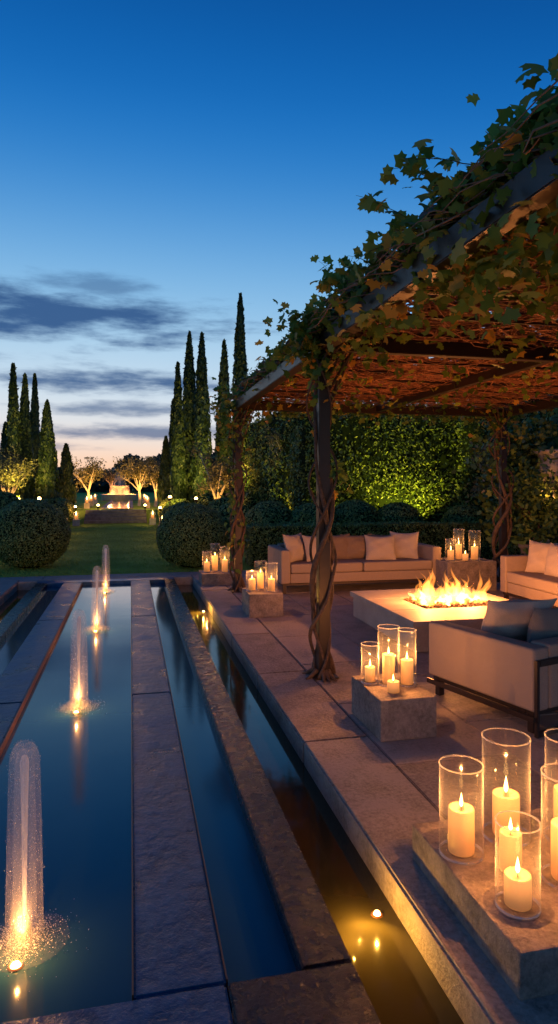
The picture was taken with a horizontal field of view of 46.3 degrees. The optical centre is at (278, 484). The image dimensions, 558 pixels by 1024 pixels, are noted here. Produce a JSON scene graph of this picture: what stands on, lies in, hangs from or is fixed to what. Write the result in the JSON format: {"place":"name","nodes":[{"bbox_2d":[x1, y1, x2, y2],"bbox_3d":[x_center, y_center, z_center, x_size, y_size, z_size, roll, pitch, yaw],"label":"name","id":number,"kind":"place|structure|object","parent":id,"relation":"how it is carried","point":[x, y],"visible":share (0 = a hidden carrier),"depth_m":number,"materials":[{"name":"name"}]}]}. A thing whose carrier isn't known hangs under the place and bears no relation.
{"place":"outdoors","nodes":[
{"label":"outdoors","id":0,"kind":"place"},
{"bbox_2d":[0,577,463,1023],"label":"reflecting pool","id":1,"kind":"structure","parent":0,"point":[200,859],"depth_m":3.06,"materials":[{"name":"liquid"}]},
{"bbox_2d":[0,739,88,976],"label":"fountain jet","id":2,"kind":"object","parent":1,"relation":"on","point":[24,934],"visible":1,"depth_m":2.42,"materials":[{"name":"clear liquid"}]},
{"bbox_2d":[56,609,101,713],"bbox_3d":[-1.524,1.327,4.980,0.424,0.747,0.454,0,0,-13],"label":"fountain jet","id":3,"kind":"object","parent":1,"relation":"on","point":[79,703],"visible":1,"depth_m":4.97,"materials":[{"name":"white liquid"}]},
{"bbox_2d":[84,566,110,632],"bbox_3d":[-2.143,1.327,7.641,0.429,0.747,0.475,0,0,-30],"label":"fountain jet","id":4,"kind":"object","parent":1,"relation":"on","point":[97,625],"visible":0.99,"depth_m":7.66,"materials":[{"name":"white liquid"}]},
{"bbox_2d":[99,545,111,592],"bbox_3d":[-2.752,1.327,10.329,0.432,0.747,0.456,0,0,-13],"label":"fountain jet","id":5,"kind":"object","parent":1,"relation":"on","point":[105,589],"visible":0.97,"depth_m":10.34,"materials":[{"name":"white liquid"}]},
{"bbox_2d":[371,910,382,918],"bbox_3d":[0.408,1.782,2.718,0.052,0.015,0.052,0,0,-13],"label":"submerged channel lamp","id":6,"kind":"object","parent":1,"relation":"on","point":[377,913],"visible":1,"depth_m":2.71,"materials":[{"name":"white metal"}]},
{"bbox_2d":[223,518,245,544],"bbox_3d":[-0.976,1.281,17.778,2.574,0.811,0.663,0,0,-13],"label":"clipped hedge","id":7,"kind":"object","parent":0,"point":[228,523],"visible":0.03,"depth_m":17.44,"materials":[{"name":"green plant"}]},
{"bbox_2d":[0,486,491,577],"bbox_3d":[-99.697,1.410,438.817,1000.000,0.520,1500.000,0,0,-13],"label":"ground","id":8,"kind":"structure","parent":0,"point":[81,499],"depth_m":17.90,"materials":[{"name":"green plant"}]},
{"bbox_2d":[0,421,6,491],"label":"cypress tree","id":9,"kind":"object","parent":8,"relation":"on","point":[3,440],"visible":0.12,"depth_m":29.85,"materials":[{"name":"green plant"}]},
{"bbox_2d":[0,491,21,508],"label":"topiary ball","id":10,"kind":"object","parent":8,"relation":"on","point":[7,498],"visible":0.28,"depth_m":23.01,"materials":[{"name":"green plant"}]},
{"bbox_2d":[3,362,24,498],"bbox_3d":[-10.555,-1.613,26.012,0.908,6.526,0.925,0,0,-13],"label":"cypress tree","id":11,"kind":"object","parent":8,"relation":"on","point":[13,431],"visible":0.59,"depth_m":25.87,"materials":[{"name":"green plant"}]},
{"bbox_2d":[0,446,40,493],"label":"olive tree","id":12,"kind":"object","parent":8,"relation":"on","point":[9,474],"visible":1,"depth_m":24.98,"materials":[{"name":"green plant"}]},
{"bbox_2d":[19,373,34,498],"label":"cypress tree","id":13,"kind":"object","parent":8,"relation":"on","point":[26,447],"visible":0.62,"depth_m":27.36,"materials":[{"name":"green plant"}]},
{"bbox_2d":[30,373,39,491],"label":"cypress tree","id":14,"kind":"object","parent":8,"relation":"on","point":[34,419],"visible":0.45,"depth_m":30.36,"materials":[{"name":"green plant"}]},
{"bbox_2d":[0,498,70,568],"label":"topiary ball","id":15,"kind":"object","parent":8,"relation":"on","point":[34,533],"visible":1,"depth_m":12.59,"materials":[{"name":"green plant"}]},
{"bbox_2d":[33,399,58,499],"bbox_3d":[-9.448,-0.918,26.504,1.159,5.136,1.144,0,0,-13],"label":"cypress tree","id":16,"kind":"object","parent":8,"relation":"on","point":[47,481],"visible":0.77,"depth_m":26.29,"materials":[{"name":"green plant"}]},
{"bbox_2d":[44,499,68,518],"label":"topiary ball","id":17,"kind":"object","parent":8,"relation":"on","point":[61,506],"visible":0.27,"depth_m":23.58,"materials":[{"name":"green plant"}]},
{"bbox_2d":[56,497,75,523],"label":"topiary ball","id":18,"kind":"object","parent":8,"relation":"on","point":[68,504],"visible":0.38,"depth_m":26.31,"materials":[{"name":"green plant"}]},
{"bbox_2d":[58,443,76,505],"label":"cypress tree","id":19,"kind":"object","parent":8,"relation":"on","point":[67,487],"visible":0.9,"depth_m":29.77,"materials":[{"name":"green plant"}]},
{"bbox_2d":[72,512,79,525],"bbox_3d":[-8.093,1.350,26.054,0.260,0.600,0.260,0,0,-13],"label":"path lantern","id":20,"kind":"object","parent":8,"relation":"on","point":[76,521],"visible":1,"depth_m":25.94,"materials":[{"name":"stone"}]},
{"bbox_2d":[84,497,89,508],"bbox_3d":[-9.190,0.850,31.240,0.260,0.600,0.260,0,0,-13],"label":"path lantern","id":21,"kind":"object","parent":8,"relation":"on","point":[86,505],"visible":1,"depth_m":31.12,"materials":[{"name":"stone"}]},
{"bbox_2d":[72,456,106,502],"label":"olive tree","id":22,"kind":"object","parent":8,"relation":"on","point":[91,473],"visible":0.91,"depth_m":32.82,"materials":[{"name":"green plant"}]},
{"bbox_2d":[99,467,123,493],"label":"olive tree","id":23,"kind":"object","parent":8,"relation":"on","point":[109,476],"visible":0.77,"depth_m":48.80,"materials":[{"name":"green plant"}]},
{"bbox_2d":[84,509,146,523],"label":"garden steps","id":24,"kind":"structure","parent":8,"relation":"on","point":[112,516],"depth_m":28.28,"materials":[{"name":"grey stone"}]},
{"bbox_2d":[100,500,132,508],"bbox_3d":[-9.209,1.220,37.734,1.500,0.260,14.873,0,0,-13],"label":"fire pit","id":25,"kind":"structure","parent":8,"relation":"on","point":[111,504],"depth_m":34.95,"materials":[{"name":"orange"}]},
{"bbox_2d":[100,473,137,500],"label":"tiered stone fountain","id":26,"kind":"object","parent":8,"relation":"on","point":[119,496],"visible":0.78,"depth_m":46.13,"materials":[{"name":"stone"}]},
{"bbox_2d":[113,456,159,505],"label":"olive tree","id":27,"kind":"object","parent":8,"relation":"on","point":[136,473],"visible":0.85,"depth_m":34.73,"materials":[{"name":"green plant"}]},
{"bbox_2d":[57,452,215,492],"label":"distant trees","id":28,"kind":"object","parent":8,"relation":"on","point":[103,486],"visible":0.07,"depth_m":94.54,"materials":[{"name":"green plant"}]},
{"bbox_2d":[145,496,149,507],"bbox_3d":[-6.420,0.850,31.870,0.260,0.600,0.260,0,0,-13],"label":"path lantern","id":29,"kind":"object","parent":8,"relation":"on","point":[147,503],"visible":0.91,"depth_m":31.76,"materials":[{"name":"stone"}]},
{"bbox_2d":[140,462,160,506],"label":"olive tree","id":30,"kind":"object","parent":8,"relation":"on","point":[152,475],"visible":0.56,"depth_m":33.84,"materials":[{"name":"green plant"}]},
{"bbox_2d":[149,511,155,524],"bbox_3d":[-5.168,1.350,26.719,0.260,0.600,0.260,0,0,-13],"label":"path lantern","id":31,"kind":"object","parent":8,"relation":"on","point":[152,520],"visible":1,"depth_m":26.61,"materials":[{"name":"stone"}]},
{"bbox_2d":[158,498,167,518],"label":"topiary ball","id":32,"kind":"object","parent":8,"relation":"on","point":[163,503],"visible":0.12,"depth_m":27.01,"materials":[{"name":"green plant"}]},
{"bbox_2d":[156,435,170,503],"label":"cypress tree","id":33,"kind":"object","parent":8,"relation":"on","point":[163,492],"visible":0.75,"depth_m":30.26,"materials":[{"name":"green plant"}]},
{"bbox_2d":[168,398,172,445],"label":"cypress tree","id":34,"kind":"object","parent":8,"relation":"on","point":[170,427],"visible":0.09,"depth_m":31.91,"materials":[{"name":"plant"}]},
{"bbox_2d":[160,498,190,517],"bbox_3d":[-3.728,1.096,24.287,1.362,1.168,1.319,0,0,-13],"label":"topiary ball","id":35,"kind":"object","parent":8,"relation":"on","point":[174,501],"visible":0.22,"depth_m":24.02,"materials":[{"name":"green plant"}]},
{"bbox_2d":[164,503,186,514],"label":"topiary ball","id":36,"kind":"object","parent":8,"relation":"on","point":[174,506],"visible":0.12,"depth_m":21.22,"materials":[{"name":"green plant"}]},
{"bbox_2d":[169,361,187,499],"bbox_3d":[-4.156,-1.737,27.013,0.837,6.774,0.849,0,0,-13],"label":"cypress tree","id":37,"kind":"object","parent":8,"relation":"on","point":[178,482],"visible":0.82,"depth_m":26.83,"materials":[{"name":"green plant"}]},
{"bbox_2d":[182,330,195,500],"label":"cypress tree","id":38,"kind":"object","parent":8,"relation":"on","point":[189,386],"visible":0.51,"depth_m":27.77,"materials":[{"name":"green plant"}]},
{"bbox_2d":[156,503,229,567],"bbox_3d":[-1.744,1.026,13.184,1.477,1.316,1.492,0,0,-13],"label":"topiary ball","id":39,"kind":"object","parent":8,"relation":"on","point":[187,534],"visible":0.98,"depth_m":12.68,"materials":[{"name":"green plant"}]},
{"bbox_2d":[188,332,212,502],"bbox_3d":[-3.219,-2.347,27.006,1.098,7.993,1.170,0,0,-13],"label":"cypress tree","id":40,"kind":"object","parent":8,"relation":"on","point":[201,431],"visible":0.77,"depth_m":26.80,"materials":[{"name":"green plant"}]},
{"bbox_2d":[195,492,222,506],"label":"topiary ball","id":41,"kind":"object","parent":8,"relation":"on","point":[206,499],"visible":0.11,"depth_m":24.62,"materials":[{"name":"green plant"}]},
{"bbox_2d":[187,441,244,499],"bbox_3d":[-2.043,0.063,23.557,1.944,3.193,2.370,0,0,39],"label":"olive tree","id":42,"kind":"object","parent":8,"relation":"on","point":[220,469],"visible":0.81,"depth_m":23.27,"materials":[{"name":"foliage"},{"name":"bark"}]},
{"bbox_2d":[207,497,232,509],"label":"topiary ball","id":43,"kind":"object","parent":8,"relation":"on","point":[216,503],"visible":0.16,"depth_m":21.28,"materials":[{"name":"green plant"}]},
{"bbox_2d":[214,338,231,498],"bbox_3d":[-2.455,-2.423,29.011,1.071,8.145,1.065,0,0,24],"label":"cypress tree","id":44,"kind":"object","parent":8,"relation":"on","point":[223,376],"visible":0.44,"depth_m":28.82,"materials":[{"name":"green plant"}]},
{"bbox_2d":[214,503,248,520],"bbox_3d":[-1.310,1.090,18.159,1.320,1.182,1.330,0,0,-13],"label":"topiary ball","id":45,"kind":"object","parent":8,"relation":"on","point":[223,511],"visible":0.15,"depth_m":17.82,"materials":[{"name":"green plant"}]},
{"bbox_2d":[227,292,251,492],"bbox_3d":[-1.669,-3.300,27.941,1.190,9.900,1.249,0,0,-13],"label":"cypress tree","id":46,"kind":"object","parent":8,"relation":"on","point":[240,369],"visible":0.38,"depth_m":27.84,"materials":[{"name":"green plant"}]},
{"bbox_2d":[242,443,255,478],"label":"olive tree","id":47,"kind":"object","parent":8,"relation":"on","point":[249,462],"visible":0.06,"depth_m":24.96,"materials":[{"name":"green plant"}]},
{"bbox_2d":[243,491,257,508],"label":"topiary ball","id":48,"kind":"object","parent":8,"relation":"on","point":[251,503],"visible":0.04,"depth_m":23.75,"materials":[{"name":"green plant"}]},
{"bbox_2d":[232,402,293,509],"bbox_3d":[-0.339,-0.542,25.037,2.400,4.517,11.815,0,0,-13],"label":"tall hedge","id":49,"kind":"object","parent":8,"relation":"on","point":[262,485],"visible":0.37,"depth_m":21.79,"materials":[{"name":"green plant"}]},
{"bbox_2d":[242,500,291,526],"bbox_3d":[-0.238,0.968,15.942,1.349,1.185,1.315,0,0,-13],"label":"topiary ball","id":50,"kind":"object","parent":8,"relation":"on","point":[267,511],"visible":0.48,"depth_m":15.53,"materials":[{"name":"green plant"}]},
{"bbox_2d":[262,425,291,478],"bbox_3d":[0.535,-0.114,20.417,2.141,3.545,2.723,0,0,-13],"label":"hedge","id":51,"kind":"object","parent":8,"relation":"on","point":[273,440],"visible":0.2,"depth_m":20.26,"materials":[{"name":"green plant"}]},
{"bbox_2d":[290,502,338,526],"bbox_3d":[0.826,0.992,15.780,1.311,1.135,1.288,0,0,-13],"label":"topiary ball","id":52,"kind":"object","parent":8,"relation":"on","point":[304,513],"visible":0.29,"depth_m":15.41,"materials":[{"name":"green plant"}]},
{"bbox_2d":[334,499,379,522],"bbox_3d":[1.880,0.952,16.123,1.373,1.218,1.371,0,0,-13],"label":"topiary ball","id":53,"kind":"object","parent":8,"relation":"on","point":[355,510],"visible":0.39,"depth_m":15.67,"materials":[{"name":"green plant"}]},
{"bbox_2d":[278,400,476,521],"bbox_3d":[4.421,-0.469,18.724,8.928,4.330,2.337,0,0,-13],"label":"tall hedge","id":54,"kind":"object","parent":8,"relation":"on","point":[395,459],"visible":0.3,"depth_m":17.74,"materials":[{"name":"green plant"}]},
{"bbox_2d":[244,520,520,566],"bbox_3d":[2.593,1.230,14.202,6.750,0.896,0.799,0,0,-13],"label":"clipped hedge","id":55,"kind":"object","parent":8,"relation":"on","point":[265,535],"visible":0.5,"depth_m":13.89,"materials":[{"name":"green plant"}]},
{"bbox_2d":[377,502,423,524],"bbox_3d":[2.922,0.987,16.034,1.269,1.144,1.292,0,0,-13],"label":"topiary ball","id":56,"kind":"object","parent":8,"relation":"on","point":[397,512],"visible":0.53,"depth_m":15.67,"materials":[{"name":"green plant"}]},
{"bbox_2d":[441,504,484,521],"bbox_3d":[4.726,1.022,16.653,1.225,1.072,1.205,0,0,-13],"label":"topiary ball","id":57,"kind":"object","parent":8,"relation":"on","point":[461,513],"visible":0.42,"depth_m":16.32,"materials":[{"name":"green plant"}]},
{"bbox_2d":[464,430,536,504],"bbox_3d":[5.245,0.075,14.713,2.016,3.169,1.939,0,0,-13],"label":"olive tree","id":58,"kind":"object","parent":8,"relation":"on","point":[474,488],"visible":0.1,"depth_m":14.89,"materials":[{"name":"green plant"}]},
{"bbox_2d":[450,395,557,534],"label":"tall hedge","id":59,"kind":"object","parent":8,"relation":"on","point":[469,474],"visible":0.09,"depth_m":16.92,"materials":[{"name":"green plant"}]},
{"bbox_2d":[451,395,557,553],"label":"climbing shrub","id":60,"kind":"object","parent":8,"relation":"on","point":[543,429],"visible":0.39,"depth_m":12.05,"materials":[{"name":"green plant"}]},
{"bbox_2d":[0,568,557,1023],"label":"terrace","id":61,"kind":"structure","parent":0,"point":[382,798],"depth_m":4.00,"materials":[{"name":"stone"}]},
{"bbox_2d":[199,569,233,585],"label":"stone plinth","id":62,"kind":"structure","parent":61,"relation":"on","point":[218,577],"depth_m":10.71,"materials":[{"name":"grey stone"}]},
{"bbox_2d":[202,551,211,571],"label":"hurricane candle","id":63,"kind":"object","parent":62,"relation":"on","point":[206,566],"visible":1,"depth_m":10.87,"materials":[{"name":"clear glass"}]},
{"bbox_2d":[210,543,219,571],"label":"hurricane candle","id":64,"kind":"object","parent":62,"relation":"on","point":[214,562],"visible":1,"depth_m":10.99,"materials":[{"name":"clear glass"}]},
{"bbox_2d":[220,546,229,572],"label":"hurricane candle","id":65,"kind":"object","parent":62,"relation":"on","point":[224,565],"visible":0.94,"depth_m":10.85,"materials":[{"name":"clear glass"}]},
{"bbox_2d":[242,587,282,617],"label":"stone plinth","id":66,"kind":"structure","parent":61,"relation":"on","point":[260,603],"depth_m":8.13,"materials":[{"name":"grey stone"}]},
{"bbox_2d":[246,570,257,590],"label":"hurricane candle","id":67,"kind":"object","parent":66,"relation":"on","point":[252,583],"visible":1,"depth_m":8.35,"materials":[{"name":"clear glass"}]},
{"bbox_2d":[255,560,265,589],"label":"hurricane candle","id":68,"kind":"object","parent":66,"relation":"on","point":[260,579],"visible":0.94,"depth_m":8.47,"materials":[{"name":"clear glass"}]},
{"bbox_2d":[265,562,276,591],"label":"hurricane candle","id":69,"kind":"object","parent":66,"relation":"on","point":[271,583],"visible":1,"depth_m":8.29,"materials":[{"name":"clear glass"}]},
{"bbox_2d":[268,531,440,593],"bbox_3d":[1.198,1.211,10.568,2.620,0.879,0.980,0,0,-13],"label":"outdoor sofa","id":70,"kind":"object","parent":61,"relation":"on","point":[394,557],"visible":0.82,"depth_m":10.29,"materials":[{"name":"beige fabric"}]},
{"bbox_2d":[189,53,557,681],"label":"grape vine","id":71,"kind":"object","parent":61,"relation":"on","point":[302,343],"visible":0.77,"depth_m":4.06,"materials":[{"name":"green plant"}]},
{"bbox_2d":[222,80,557,679],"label":"pergola","id":72,"kind":"object","parent":61,"relation":"on","point":[476,357],"visible":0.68,"depth_m":5.77,"materials":[{"name":"brown wood"}]},
{"bbox_2d":[352,673,435,741],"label":"stone plinth","id":73,"kind":"structure","parent":61,"relation":"on","point":[381,713],"depth_m":4.25,"materials":[{"name":"grey stone"}]},
{"bbox_2d":[361,641,378,684],"bbox_3d":[0.637,1.248,4.575,0.130,0.272,0.130,0,0,-13],"label":"hurricane candle","id":74,"kind":"object","parent":73,"relation":"on","point":[369,673],"visible":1,"depth_m":4.55,"materials":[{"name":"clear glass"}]},
{"bbox_2d":[377,624,399,686],"bbox_3d":[0.760,1.183,4.531,0.154,0.402,0.154,0,0,-13],"label":"hurricane candle","id":75,"kind":"object","parent":73,"relation":"on","point":[388,665],"visible":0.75,"depth_m":4.50,"materials":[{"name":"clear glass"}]},
{"bbox_2d":[387,675,398,693],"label":"pillar candle","id":76,"kind":"object","parent":73,"relation":"on","point":[392,685],"visible":1,"depth_m":4.30,"materials":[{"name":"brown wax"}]},
{"bbox_2d":[398,627,416,686],"bbox_3d":[0.886,1.193,4.519,0.130,0.382,0.130,0,0,-13],"label":"hurricane candle","id":77,"kind":"object","parent":73,"relation":"on","point":[406,671],"visible":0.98,"depth_m":4.48,"materials":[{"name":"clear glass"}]},
{"bbox_2d":[350,587,507,651],"bbox_3d":[1.887,1.282,7.469,1.610,0.732,1.890,0,0,-13],"label":"fire pit table","id":78,"kind":"object","parent":61,"relation":"on","point":[419,610],"visible":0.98,"depth_m":7.24,"materials":[{"name":"concrete"}]},
{"bbox_2d":[429,557,496,590],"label":"stone plinth","id":79,"kind":"structure","parent":61,"relation":"on","point":[480,575],"depth_m":10.09,"materials":[{"name":"grey stone"}]},
{"bbox_2d":[445,539,456,560],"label":"hurricane candle","id":80,"kind":"object","parent":79,"relation":"on","point":[450,554],"visible":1,"depth_m":10.21,"materials":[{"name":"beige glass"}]},
{"bbox_2d":[454,529,463,559],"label":"hurricane candle","id":81,"kind":"object","parent":79,"relation":"on","point":[458,550],"visible":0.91,"depth_m":10.35,"materials":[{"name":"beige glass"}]},
{"bbox_2d":[462,551,467,560],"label":"pillar candle","id":82,"kind":"object","parent":79,"relation":"on","point":[465,557],"visible":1,"depth_m":10.13,"materials":[{"name":"brown wax"}]},
{"bbox_2d":[468,530,480,559],"bbox_3d":[3.090,0.958,10.321,0.186,0.462,0.186,0,0,-13],"label":"hurricane candle","id":83,"kind":"object","parent":79,"relation":"on","point":[474,552],"visible":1,"depth_m":10.28,"materials":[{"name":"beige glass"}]},
{"bbox_2d":[412,806,557,999],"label":"stone plinth","id":84,"kind":"structure","parent":61,"relation":"on","point":[522,956],"depth_m":2.40,"materials":[{"name":"grey stone"}]},
{"bbox_2d":[438,755,483,865],"bbox_3d":[0.739,1.313,2.650,0.180,0.362,0.180,0,0,-13],"label":"hurricane candle","id":85,"kind":"object","parent":84,"relation":"on","point":[461,829],"visible":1,"depth_m":2.61,"materials":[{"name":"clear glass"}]},
{"bbox_2d":[481,728,530,846],"bbox_3d":[0.967,1.283,2.784,0.202,0.422,0.202,0,0,-13],"label":"hurricane candle","id":86,"kind":"object","parent":84,"relation":"on","point":[505,797],"visible":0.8,"depth_m":2.75,"materials":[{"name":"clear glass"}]},
{"bbox_2d":[499,817,521,872],"bbox_3d":[0.894,1.383,2.521,0.084,0.204,0.084,0,0,-13],"label":"pillar candle","id":87,"kind":"object","parent":84,"relation":"on","point":[510,847],"visible":0.83,"depth_m":2.49,"materials":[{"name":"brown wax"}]},
{"bbox_2d":[494,810,541,920],"bbox_3d":[0.846,1.343,2.315,0.158,0.302,0.158,0,0,-13],"label":"hurricane candle","id":88,"kind":"object","parent":84,"relation":"on","point":[517,893],"visible":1,"depth_m":2.28,"materials":[{"name":"clear glass"}]},
{"bbox_2d":[540,763,557,889],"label":"hurricane candle","id":89,"kind":"object","parent":84,"relation":"on","point":[554,848],"visible":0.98,"depth_m":2.46,"materials":[{"name":"clear glass"}]},
{"bbox_2d":[544,728,557,841],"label":"hurricane candle","id":90,"kind":"object","parent":84,"relation":"on","point":[555,802],"visible":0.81,"depth_m":2.75,"materials":[{"name":"clear glass"}]},
{"bbox_2d":[427,598,557,738],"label":"outdoor sofa","id":91,"kind":"object","parent":61,"relation":"on","point":[506,655],"visible":1,"depth_m":4.67,"materials":[{"name":"beige fabric"}]},
{"bbox_2d":[484,440,557,554],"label":"potted shrub","id":92,"kind":"object","parent":61,"relation":"on","point":[531,524],"visible":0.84,"depth_m":11.03,"materials":[{"name":"green plant"}]},
{"bbox_2d":[500,540,557,607],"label":"outdoor sofa","id":93,"kind":"object","parent":61,"relation":"on","point":[532,574],"visible":0.97,"depth_m":8.77,"materials":[{"name":"beige fabric"}]},
{"bbox_2d":[534,449,557,542],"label":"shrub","id":94,"kind":"object","parent":61,"relation":"on","point":[552,465],"visible":0.23,"depth_m":11.48,"materials":[{"name":"plant"}]},
{"bbox_2d":[0,0,557,484],"label":"sky","id":95,"kind":"structure","parent":0,"point":[163,162],"materials":[{"name":"blue"}]}
]}

